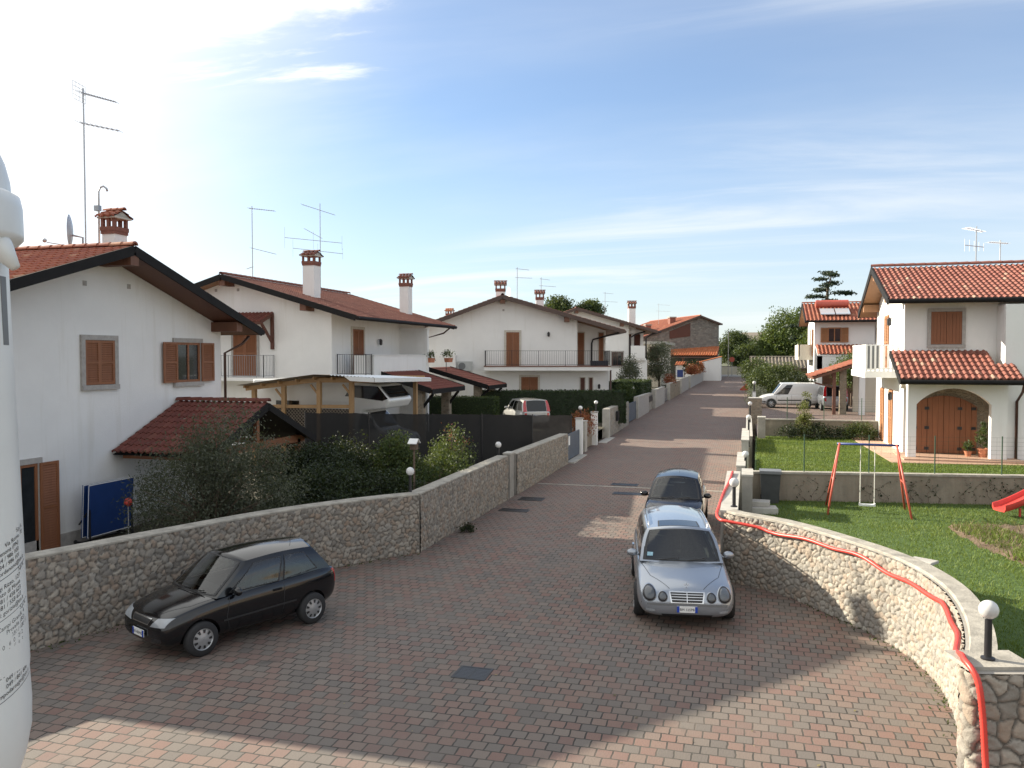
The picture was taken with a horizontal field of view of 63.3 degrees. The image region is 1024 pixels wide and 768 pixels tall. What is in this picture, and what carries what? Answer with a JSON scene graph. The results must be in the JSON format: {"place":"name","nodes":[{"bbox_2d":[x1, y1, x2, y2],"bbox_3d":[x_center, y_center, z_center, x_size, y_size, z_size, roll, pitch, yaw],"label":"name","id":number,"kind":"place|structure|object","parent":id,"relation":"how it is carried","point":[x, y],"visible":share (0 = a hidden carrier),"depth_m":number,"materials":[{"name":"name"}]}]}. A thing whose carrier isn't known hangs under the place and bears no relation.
{"place":"outdoors","nodes":[
{"label":"outdoors","id":0,"kind":"place"},
{"bbox_2d":[78,379,677,543],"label":"garden soil","id":1,"kind":"structure","parent":0,"point":[600,427],"depth_m":23.39,"materials":[{"name":"brown soil"}]},
{"bbox_2d":[73,476,133,543],"bbox_3d":[-10.608,3.264,21.591,0.550,1.518,1.600,1,2,16],"label":"tennis table","id":2,"kind":"object","parent":1,"relation":"on","point":[100,512],"visible":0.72,"depth_m":21.32,"materials":[{"name":"blue paint"}]},
{"bbox_2d":[9,207,315,552],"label":"white house","id":3,"kind":"structure","parent":1,"relation":"on","point":[116,344],"depth_m":22.13,"materials":[{"name":"paint"}]},
{"bbox_2d":[20,457,60,550],"bbox_3d":[-11.613,2.957,19.578,0.212,2.330,2.160,1,2,16],"label":"door","id":4,"kind":"structure","parent":3,"relation":"in","point":[40,486],"depth_m":20.07,"materials":[{"name":"brown wood"}]},
{"bbox_2d":[42,214,83,244],"bbox_3d":[-12.409,-4.115,23.034,0.877,1.174,0.753,1,2,16],"label":"satellite dish","id":5,"kind":"object","parent":3,"relation":"attached to","point":[70,235],"visible":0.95,"depth_m":22.86,"materials":[{"name":"grey metal"}]},
{"bbox_2d":[72,79,122,242],"bbox_3d":[-11.566,-5.864,23.320,1.164,5.150,0.608,0,2,4],"label":"roof antenna","id":6,"kind":"object","parent":3,"relation":"on","point":[83,99],"visible":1,"depth_m":23.31,"materials":[{"name":"grey metal"}]},
{"bbox_2d":[79,335,119,390],"bbox_3d":[-10.918,-0.569,21.935,0.195,1.440,1.300,1,2,16],"label":"window","id":7,"kind":"structure","parent":3,"relation":"in","point":[99,354],"depth_m":21.87,"materials":[{"name":"brown wood"}]},
{"bbox_2d":[163,338,214,386],"bbox_3d":[-9.926,-0.666,25.394,0.212,1.460,2.380,1,2,16],"label":"window","id":8,"kind":"structure","parent":3,"relation":"in","point":[186,361],"depth_m":25.37,"materials":[{"name":"brown wood"}]},
{"bbox_2d":[111,398,316,533],"bbox_3d":[-7.114,2.292,19.904,4.453,3.941,3.166,1,2,16],"label":"olive bush","id":9,"kind":"object","parent":1,"relation":"on","point":[213,498],"visible":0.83,"depth_m":19.58,"materials":[{"name":"green plant"}]},
{"bbox_2d":[246,436,369,507],"bbox_3d":[-5.833,2.766,24.713,3.457,2.354,3.671,1,2,16],"label":"garden shrub","id":10,"kind":"object","parent":1,"relation":"on","point":[303,455],"visible":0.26,"depth_m":24.44,"materials":[{"name":"green plant"}]},
{"bbox_2d":[194,250,456,444],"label":"white house","id":11,"kind":"structure","parent":1,"relation":"on","point":[308,327],"depth_m":38.23,"materials":[{"name":"paint"}]},
{"bbox_2d":[231,335,259,375],"bbox_3d":[-12.284,-1.471,38.310,1.450,2.200,0.165,1,2,16],"label":"door","id":12,"kind":"structure","parent":11,"relation":"in","point":[251,346],"depth_m":38.25,"materials":[{"name":"brown wood"}]},
{"bbox_2d":[351,326,364,374],"bbox_3d":[-7.376,-1.588,39.545,0.165,2.270,1.390,1,2,16],"label":"door","id":13,"kind":"structure","parent":11,"relation":"in","point":[357,333],"depth_m":39.39,"materials":[{"name":"wood"}]},
{"bbox_2d":[253,378,410,413],"bbox_3d":[-6.886,1.316,32.794,6.348,3.240,2.440,1,2,16],"label":"motorhome","id":14,"kind":"object","parent":1,"relation":"on","point":[379,397],"visible":0.23,"depth_m":31.68,"materials":[{"name":"white paint"}]},
{"bbox_2d":[345,385,387,400],"bbox_3d":[-5.491,0.338,31.234,1.770,0.580,0.008,1,2,16],"label":"overcab window","id":15,"kind":"structure","parent":14,"relation":"in","point":[365,392],"depth_m":31.20,"materials":[{"name":"black glass"}]},
{"bbox_2d":[382,385,409,396],"bbox_3d":[-4.484,0.271,32.075,0.410,0.400,1.900,1,2,16],"label":"overcab window","id":16,"kind":"structure","parent":14,"relation":"in","point":[397,390],"depth_m":32.04,"materials":[{"name":"black glass"}]},
{"bbox_2d":[261,446,406,508],"bbox_3d":[-4.738,2.975,22.645,3.692,2.273,3.687,1,2,16],"label":"garden shrub","id":17,"kind":"object","parent":1,"relation":"on","point":[337,484],"visible":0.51,"depth_m":22.42,"materials":[{"name":"green plant"}]},
{"bbox_2d":[238,374,430,470],"bbox_3d":[-6.778,1.586,32.455,5.650,4.043,5.410,1,2,16],"label":"timber carport","id":18,"kind":"object","parent":1,"relation":"on","point":[295,413],"visible":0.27,"depth_m":30.56,"materials":[{"name":"brown wood"}]},
{"bbox_2d":[284,479,424,505],"bbox_3d":[-3.813,3.408,21.413,4.480,1.536,2.375,-1,2,-28],"label":"garden shrub","id":19,"kind":"object","parent":1,"relation":"on","point":[401,488],"visible":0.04,"depth_m":21.94,"materials":[{"name":"green plant"}]},
{"bbox_2d":[316,429,433,483],"bbox_3d":[-4.274,2.690,25.399,4.049,2.554,2.835,1,2,16],"label":"garden shrub","id":20,"kind":"object","parent":1,"relation":"on","point":[366,456],"visible":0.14,"depth_m":25.07,"materials":[{"name":"green plant"}]},
{"bbox_2d":[366,429,419,493],"bbox_3d":[-3.558,2.620,24.615,1.567,2.645,1.594,1,2,16],"label":"columnar shrub","id":21,"kind":"object","parent":1,"relation":"on","point":[401,452],"visible":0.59,"depth_m":24.40,"materials":[{"name":"green plant"}]},
{"bbox_2d":[304,411,532,471],"bbox_3d":[-3.142,2.238,30.824,9.209,2.750,0.065,-1,2,-30],"label":"netted fence","id":22,"kind":"object","parent":1,"relation":"on","point":[507,432],"visible":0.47,"depth_m":30.79,"materials":[{"name":"black fabric"}]},
{"bbox_2d":[381,370,464,413],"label":"tiled canopy","id":23,"kind":"object","parent":1,"relation":"on","point":[444,387],"visible":0.63,"depth_m":40.11,"materials":[{"name":"brown wood"}]},
{"bbox_2d":[386,422,477,492],"bbox_3d":[-2.189,2.536,25.320,2.208,2.555,4.847,1,2,16],"label":"leafy shrub","id":24,"kind":"object","parent":1,"relation":"on","point":[443,460],"visible":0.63,"depth_m":25.10,"materials":[{"name":"green plant"}]},
{"bbox_2d":[429,394,499,414],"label":"clipped hedge","id":25,"kind":"object","parent":1,"relation":"on","point":[476,405],"visible":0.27,"depth_m":44.79,"materials":[{"name":"green plant"}]},
{"bbox_2d":[432,413,571,442],"bbox_3d":[-0.507,2.266,38.450,6.562,1.780,0.062,0,2,8],"label":"netted fence","id":26,"kind":"object","parent":1,"relation":"on","point":[546,426],"visible":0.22,"depth_m":38.13,"materials":[{"name":"black fabric"}]},
{"bbox_2d":[425,280,626,396],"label":"white house","id":27,"kind":"structure","parent":1,"relation":"on","point":[512,343],"depth_m":53.43,"materials":[{"name":"paint"}]},
{"bbox_2d":[504,330,520,365],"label":"door","id":28,"kind":"structure","parent":27,"relation":"in","point":[512,338],"depth_m":53.41,"materials":[{"name":"wood"}]},
{"bbox_2d":[519,375,539,389],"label":"window","id":29,"kind":"structure","parent":27,"relation":"in","point":[526,382],"depth_m":53.49,"materials":[{"name":"wood"}]},
{"bbox_2d":[577,332,584,363],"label":"door","id":30,"kind":"structure","parent":27,"relation":"in","point":[580,335],"depth_m":55.42,"materials":[{"name":"wood"}]},
{"bbox_2d":[503,398,549,414],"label":"parked car","id":31,"kind":"object","parent":1,"relation":"on","point":[526,406],"visible":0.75,"depth_m":45.96,"materials":[{"name":"paint"}]},
{"bbox_2d":[482,388,626,423],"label":"clipped hedge","id":32,"kind":"object","parent":1,"relation":"on","point":[564,402],"visible":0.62,"depth_m":49.62,"materials":[{"name":"green plant"}]},
{"bbox_2d":[544,294,577,311],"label":"broadleaf tree","id":33,"kind":"object","parent":1,"relation":"on","point":[561,303],"visible":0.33,"depth_m":113.41,"materials":[{"name":"green plant"}]},
{"bbox_2d":[572,408,596,434],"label":"dry plant","id":34,"kind":"object","parent":1,"relation":"on","point":[583,416],"visible":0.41,"depth_m":41.32,"materials":[{"name":"red plant"}]},
{"bbox_2d":[572,298,607,315],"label":"broadleaf tree","id":35,"kind":"object","parent":1,"relation":"on","point":[592,305],"visible":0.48,"depth_m":113.41,"materials":[{"name":"green plant"}]},
{"bbox_2d":[564,301,660,380],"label":"white house","id":36,"kind":"structure","parent":1,"relation":"on","point":[629,342],"depth_m":76.42,"materials":[{"name":"paint"}]},
{"bbox_2d":[613,380,638,402],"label":"garden shrub","id":37,"kind":"object","parent":1,"relation":"on","point":[628,388],"visible":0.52,"depth_m":60.17,"materials":[{"name":"green plant"}]},
{"bbox_2d":[616,353,642,379],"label":"young conifer","id":38,"kind":"object","parent":1,"relation":"on","point":[631,371],"visible":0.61,"depth_m":72.58,"materials":[{"name":"green plant"}]},
{"bbox_2d":[609,378,652,395],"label":"clipped hedge","id":39,"kind":"object","parent":1,"relation":"on","point":[644,385],"visible":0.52,"depth_m":63.47,"materials":[{"name":"green plant"}]},
{"bbox_2d":[634,393,648,418],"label":"street wall","id":40,"kind":"structure","parent":1,"relation":"on","point":[642,404],"depth_m":60.47,"materials":[{"name":"white paint"}]},
{"bbox_2d":[652,386,664,408],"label":"street wall","id":41,"kind":"structure","parent":1,"relation":"on","point":[658,393],"depth_m":69.74,"materials":[{"name":"white paint"}]},
{"bbox_2d":[643,341,674,386],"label":"cream house","id":42,"kind":"structure","parent":1,"relation":"on","point":[654,384],"depth_m":91.31,"materials":[{"name":"paint"}]},
{"bbox_2d":[647,338,678,386],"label":"olive tree","id":43,"kind":"object","parent":1,"relation":"on","point":[653,354],"visible":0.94,"depth_m":82.62,"materials":[{"name":"green plant"}]},
{"bbox_2d":[666,380,679,399],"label":"street wall","id":44,"kind":"structure","parent":1,"relation":"on","point":[673,390],"depth_m":79.85,"materials":[{"name":"stone"}]},
{"bbox_2d":[429,366,506,396],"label":"tiled canopy","id":45,"kind":"object","parent":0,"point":[478,382],"visible":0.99,"depth_m":47.70,"materials":[{"name":"red tile"}]},
{"bbox_2d":[21,377,957,767],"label":"paving","id":46,"kind":"structure","parent":0,"point":[383,649],"depth_m":12.82,"materials":[{"name":"brown brick"}]},
{"bbox_2d":[124,522,334,656],"bbox_3d":[-4.959,3.523,14.865,1.958,1.757,3.548,2,3,40],"label":"parked car","id":47,"kind":"object","parent":46,"relation":"on","point":[263,580],"visible":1,"depth_m":14.38,"materials":[{"name":"black paint"}]},
{"bbox_2d":[451,665,493,680],"bbox_3d":[-0.609,4.481,12.828,0.540,0.038,0.500,1,2,16],"label":"drain grate","id":48,"kind":"object","parent":46,"relation":"on","point":[472,673],"visible":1,"depth_m":12.81,"materials":[{"name":"black metal"}]},
{"bbox_2d":[31,553,957,764],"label":"wall foot weeds","id":49,"kind":"object","parent":46,"relation":"on","point":[944,697],"depth_m":13.92,"materials":[{"name":"green plant"}]},
{"bbox_2d":[568,454,586,463],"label":"kerb","id":50,"kind":"structure","parent":46,"relation":"on","point":[575,459],"depth_m":37.43,"materials":[{"name":"concrete"}]},
{"bbox_2d":[568,429,579,459],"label":"metal gate","id":51,"kind":"structure","parent":50,"relation":"on","point":[573,444],"depth_m":37.78,"materials":[{"name":"grey metal"}]},
{"bbox_2d":[641,468,710,517],"bbox_3d":[4.734,3.160,23.829,1.958,1.757,3.938,1,2,15],"label":"parked car","id":52,"kind":"object","parent":46,"relation":"on","point":[685,487],"visible":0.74,"depth_m":23.72,"materials":[{"name":"blue paint"}]},
{"bbox_2d":[627,505,734,617],"bbox_3d":[3.414,3.576,17.102,2.098,1.500,4.844,0,2,7],"label":"parked car","id":53,"kind":"object","parent":46,"relation":"on","point":[678,567],"visible":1,"depth_m":15.90,"materials":[{"name":"silver paint"}]},
{"bbox_2d":[671,346,718,365],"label":"lean to shelter","id":54,"kind":"object","parent":46,"relation":"on","point":[704,352],"visible":0.61,"depth_m":120.43,"materials":[{"name":"orange tile"}]},
{"bbox_2d":[0,0,1023,342],"label":"sky","id":55,"kind":"structure","parent":0,"point":[707,158],"materials":[{"name":"blue"}]},
{"bbox_2d":[587,358,754,469],"bbox_3d":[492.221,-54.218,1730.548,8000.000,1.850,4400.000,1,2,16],"label":"ground","id":56,"kind":"structure","parent":0,"point":[600,431],"depth_m":45.38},
{"bbox_2d":[0,155,31,767],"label":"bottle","id":57,"kind":"object","parent":56,"relation":"on","point":[15,702],"visible":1,"depth_m":1.81,"materials":[{"name":"plastic"}]},
{"bbox_2d":[25,492,418,650],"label":"stone wall","id":58,"kind":"structure","parent":56,"relation":"on","point":[78,590],"depth_m":15.99,"materials":[{"name":"stone"}]},
{"bbox_2d":[407,455,508,551],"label":"stone wall","id":59,"kind":"structure","parent":56,"relation":"on","point":[448,504],"depth_m":23.41,"materials":[{"name":"stone"}]},
{"bbox_2d":[503,451,514,497],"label":"gate pier","id":60,"kind":"structure","parent":56,"relation":"on","point":[510,454],"depth_m":28.15,"materials":[{"name":"concrete"}]},
{"bbox_2d":[514,433,567,494],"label":"stone wall","id":61,"kind":"structure","parent":56,"relation":"on","point":[536,462],"depth_m":31.46,"materials":[{"name":"stone"}]},
{"bbox_2d":[602,401,628,437],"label":"stone wall","id":62,"kind":"structure","parent":56,"relation":"on","point":[611,418],"depth_m":47.61,"materials":[{"name":"concrete"}]},
{"bbox_2d":[641,315,722,377],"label":"stone farmhouse","id":63,"kind":"object","parent":56,"relation":"on","point":[693,331],"visible":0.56,"depth_m":125.37,"materials":[{"name":"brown stone"}]},
{"bbox_2d":[675,356,721,380],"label":"white end wall","id":64,"kind":"structure","parent":56,"relation":"on","point":[713,366],"depth_m":114.44,"materials":[{"name":"paint"}]},
{"bbox_2d":[720,471,739,558],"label":"concrete wall","id":65,"kind":"structure","parent":56,"relation":"on","point":[726,503],"depth_m":19.61,"materials":[{"name":"grey concrete"}]},
{"bbox_2d":[719,329,754,363],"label":"broadleaf tree","id":66,"kind":"object","parent":56,"relation":"on","point":[736,337],"visible":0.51,"depth_m":150.62,"materials":[{"name":"green plant"}]},
{"bbox_2d":[736,452,745,510],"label":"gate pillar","id":67,"kind":"structure","parent":56,"relation":"on","point":[740,463],"depth_m":24.61,"materials":[{"name":"grey concrete"}]},
{"bbox_2d":[726,344,761,372],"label":"broadleaf tree","id":68,"kind":"object","parent":56,"relation":"on","point":[741,352],"visible":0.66,"depth_m":140.88,"materials":[{"name":"green plant"}]},
{"bbox_2d":[748,397,761,440],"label":"gate pillar","id":69,"kind":"structure","parent":56,"relation":"on","point":[756,408],"depth_m":45.38,"materials":[{"name":"concrete"}]},
{"bbox_2d":[749,305,807,357],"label":"broadleaf tree","id":70,"kind":"object","parent":56,"relation":"on","point":[775,337],"visible":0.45,"depth_m":121.13,"materials":[{"name":"green plant"}]},
{"bbox_2d":[750,356,807,373],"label":"outbuilding","id":71,"kind":"structure","parent":56,"relation":"on","point":[799,363],"depth_m":83.94,"materials":[{"name":"tile"}]},
{"bbox_2d":[781,270,857,340],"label":"cedar tree","id":72,"kind":"object","parent":56,"relation":"on","point":[829,283],"visible":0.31,"depth_m":100.88,"materials":[{"name":"green plant"}]},
{"bbox_2d":[723,510,997,755],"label":"stone wall","id":73,"kind":"structure","parent":56,"relation":"on","point":[901,616],"depth_m":14.79,"materials":[{"name":"stone"}]},
{"bbox_2d":[715,471,989,767],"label":"hose","id":74,"kind":"object","parent":73,"relation":"on","point":[980,696],"visible":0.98,"depth_m":11.48,"materials":[{"name":"red rubber"}]},
{"bbox_2d":[978,600,999,660],"bbox_3d":[5.342,2.756,9.308,0.210,0.665,0.210,1,2,16],"label":"globe lamp","id":75,"kind":"object","parent":73,"relation":"on","point":[989,610],"visible":1,"depth_m":9.27,"materials":[{"name":"white metal"}]},
{"bbox_2d":[944,650,1023,767],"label":"stone wall","id":76,"kind":"structure","parent":56,"relation":"on","point":[1002,679],"depth_m":8.99,"materials":[{"name":"stone"}]},
{"bbox_2d":[755,404,875,440],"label":"driveway","id":77,"kind":"structure","parent":0,"point":[775,411],"depth_m":53.47,"materials":[{"name":"grey concrete"}]},
{"bbox_2d":[737,356,774,384],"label":"garden bush","id":78,"kind":"object","parent":77,"relation":"on","point":[745,367],"visible":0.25,"depth_m":80.42,"materials":[{"name":"green plant"}]},
{"bbox_2d":[743,361,809,396],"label":"garden bush","id":79,"kind":"object","parent":77,"relation":"on","point":[764,376],"visible":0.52,"depth_m":66.38,"materials":[{"name":"green plant"}]},
{"bbox_2d":[759,382,817,408],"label":"parked van","id":80,"kind":"object","parent":77,"relation":"on","point":[782,392],"visible":0.78,"depth_m":58.74,"materials":[{"name":"white paint"}]},
{"bbox_2d":[775,370,825,385],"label":"garden bush","id":81,"kind":"object","parent":77,"relation":"on","point":[802,378],"visible":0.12,"depth_m":63.47,"materials":[{"name":"green plant"}]},
{"bbox_2d":[815,384,847,410],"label":"parked car","id":82,"kind":"object","parent":77,"relation":"on","point":[825,392],"visible":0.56,"depth_m":55.65,"materials":[{"name":"silver paint"}]},
{"bbox_2d":[795,300,876,404],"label":"white house","id":83,"kind":"structure","parent":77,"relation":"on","point":[838,327],"depth_m":63.60,"materials":[{"name":"paint"}]},
{"bbox_2d":[821,327,848,342],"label":"window","id":84,"kind":"structure","parent":83,"relation":"in","point":[830,334],"depth_m":63.55,"materials":[{"name":"brown wood"}]},
{"bbox_2d":[806,359,875,414],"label":"tiled carport","id":85,"kind":"object","parent":77,"relation":"on","point":[864,389],"visible":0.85,"depth_m":52.57,"materials":[{"name":"paint"}]},
{"bbox_2d":[829,349,868,406],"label":"climbing shrub","id":86,"kind":"object","parent":77,"relation":"on","point":[850,355],"visible":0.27,"depth_m":60.09,"materials":[{"name":"green plant"}]},
{"bbox_2d":[741,499,1023,658],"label":"lawn","id":87,"kind":"structure","parent":0,"point":[962,577],"depth_m":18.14,"materials":[{"name":"green plant"}]},
{"bbox_2d":[741,468,752,512],"bbox_3d":[6.162,2.854,21.748,0.290,1.130,1.230,1,2,16],"label":"meter box","id":88,"kind":"object","parent":87,"relation":"on","point":[747,482],"visible":0.82,"depth_m":21.17,"materials":[{"name":"concrete"}]},
{"bbox_2d":[759,468,781,503],"bbox_3d":[7.148,2.828,22.985,0.580,0.900,0.600,1,2,16],"label":"waste bin","id":89,"kind":"object","parent":87,"relation":"on","point":[770,483],"visible":0.87,"depth_m":22.76,"materials":[{"name":"plastic"}]},
{"bbox_2d":[825,442,912,519],"bbox_3d":[9.203,2.452,21.494,2.011,1.830,1.451,1,2,19],"label":"garden swing","id":90,"kind":"object","parent":87,"relation":"on","point":[901,475],"visible":0.94,"depth_m":21.44,"materials":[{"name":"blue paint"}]},
{"bbox_2d":[752,470,1023,504],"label":"retaining wall","id":91,"kind":"structure","parent":87,"relation":"on","point":[846,487],"depth_m":22.90,"materials":[{"name":"concrete"}]},
{"bbox_2d":[769,434,1019,474],"bbox_3d":[13.985,1.981,22.578,13.577,1.100,0.034,0,2,7],"label":"wire fence","id":92,"kind":"object","parent":91,"relation":"on","point":[934,445],"visible":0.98,"depth_m":22.93,"materials":[{"name":"green metal"}]},
{"bbox_2d":[795,477,1021,503],"bbox_3d":[12.257,2.914,22.639,8.842,0.813,0.113,0,2,7],"label":"wall creeper","id":93,"kind":"object","parent":91,"relation":"attached to","point":[863,488],"depth_m":22.77,"materials":[{"name":"green plant"}]},
{"bbox_2d":[948,524,1023,565],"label":"soil bed","id":94,"kind":"object","parent":87,"relation":"on","point":[983,544],"visible":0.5,"depth_m":18.09,"materials":[{"name":"brown soil"}]},
{"bbox_2d":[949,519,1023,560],"bbox_3d":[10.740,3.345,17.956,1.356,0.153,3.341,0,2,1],"label":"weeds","id":95,"kind":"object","parent":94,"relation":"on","point":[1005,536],"visible":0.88,"depth_m":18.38,"materials":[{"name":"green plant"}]},
{"bbox_2d":[992,489,1023,516],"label":"playground slide","id":96,"kind":"object","parent":87,"relation":"on","point":[1012,502],"visible":0.81,"depth_m":21.11,"materials":[{"name":"red plastic"}]},
{"bbox_2d":[755,436,1023,473],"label":"lawn","id":97,"kind":"structure","parent":0,"point":[756,446],"depth_m":27.40,"materials":[{"name":"green plant"}]},
{"bbox_2d":[795,391,814,436],"bbox_3d":[12.389,1.349,35.193,0.847,2.093,0.928,1,2,16],"label":"young conifer","id":98,"kind":"object","parent":97,"relation":"on","point":[802,418],"visible":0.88,"depth_m":35.13,"materials":[{"name":"green plant"}]},
{"bbox_2d":[774,422,846,439],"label":"ground cover","id":99,"kind":"object","parent":97,"relation":"on","point":[816,430],"visible":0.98,"depth_m":34.83,"materials":[{"name":"green plant"}]},
{"bbox_2d":[765,418,878,437],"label":"boundary wall","id":100,"kind":"structure","parent":97,"relation":"on","point":[771,425],"depth_m":35.68,"materials":[{"name":"concrete"}]},
{"bbox_2d":[841,421,878,439],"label":"ground cover","id":101,"kind":"object","parent":97,"relation":"on","point":[851,431],"visible":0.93,"depth_m":34.30,"materials":[{"name":"green plant"}]},
{"bbox_2d":[851,260,1023,463],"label":"white house","id":102,"kind":"structure","parent":97,"relation":"on","point":[943,357],"depth_m":28.76,"materials":[{"name":"paint"}]},
{"bbox_2d":[879,387,884,440],"bbox_3d":[15.159,1.209,33.905,0.147,2.140,0.940,1,2,16],"label":"door","id":103,"kind":"structure","parent":102,"relation":"in","point":[882,390],"depth_m":33.85,"materials":[{"name":"brown wood"}]},
{"bbox_2d":[887,389,892,443],"bbox_3d":[14.585,1.277,31.886,0.147,2.140,0.940,1,2,16],"label":"door","id":104,"kind":"structure","parent":102,"relation":"in","point":[890,402],"depth_m":31.81,"materials":[{"name":"brown wood"}]},
{"bbox_2d":[927,308,965,347],"bbox_3d":[15.129,-1.950,28.920,1.200,1.370,0.195,1,2,16],"label":"window","id":105,"kind":"structure","parent":102,"relation":"in","point":[946,327],"depth_m":28.87,"materials":[{"name":"brown wood"}]},
{"bbox_2d":[916,396,976,453],"bbox_3d":[15.025,1.407,28.910,2.065,2.000,0.090,1,2,16],"label":"garage door","id":106,"kind":"structure","parent":102,"relation":"in","point":[958,421],"depth_m":28.87,"materials":[{"name":"brown wood"}]},
{"bbox_2d":[974,421,988,457],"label":"potted plant","id":107,"kind":"object","parent":102,"relation":"on","point":[982,452],"visible":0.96,"depth_m":27.86,"materials":[{"name":"green plant"}]},
{"bbox_2d":[851,437,1023,465],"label":"house path","id":108,"kind":"structure","parent":0,"point":[884,451],"depth_m":28.80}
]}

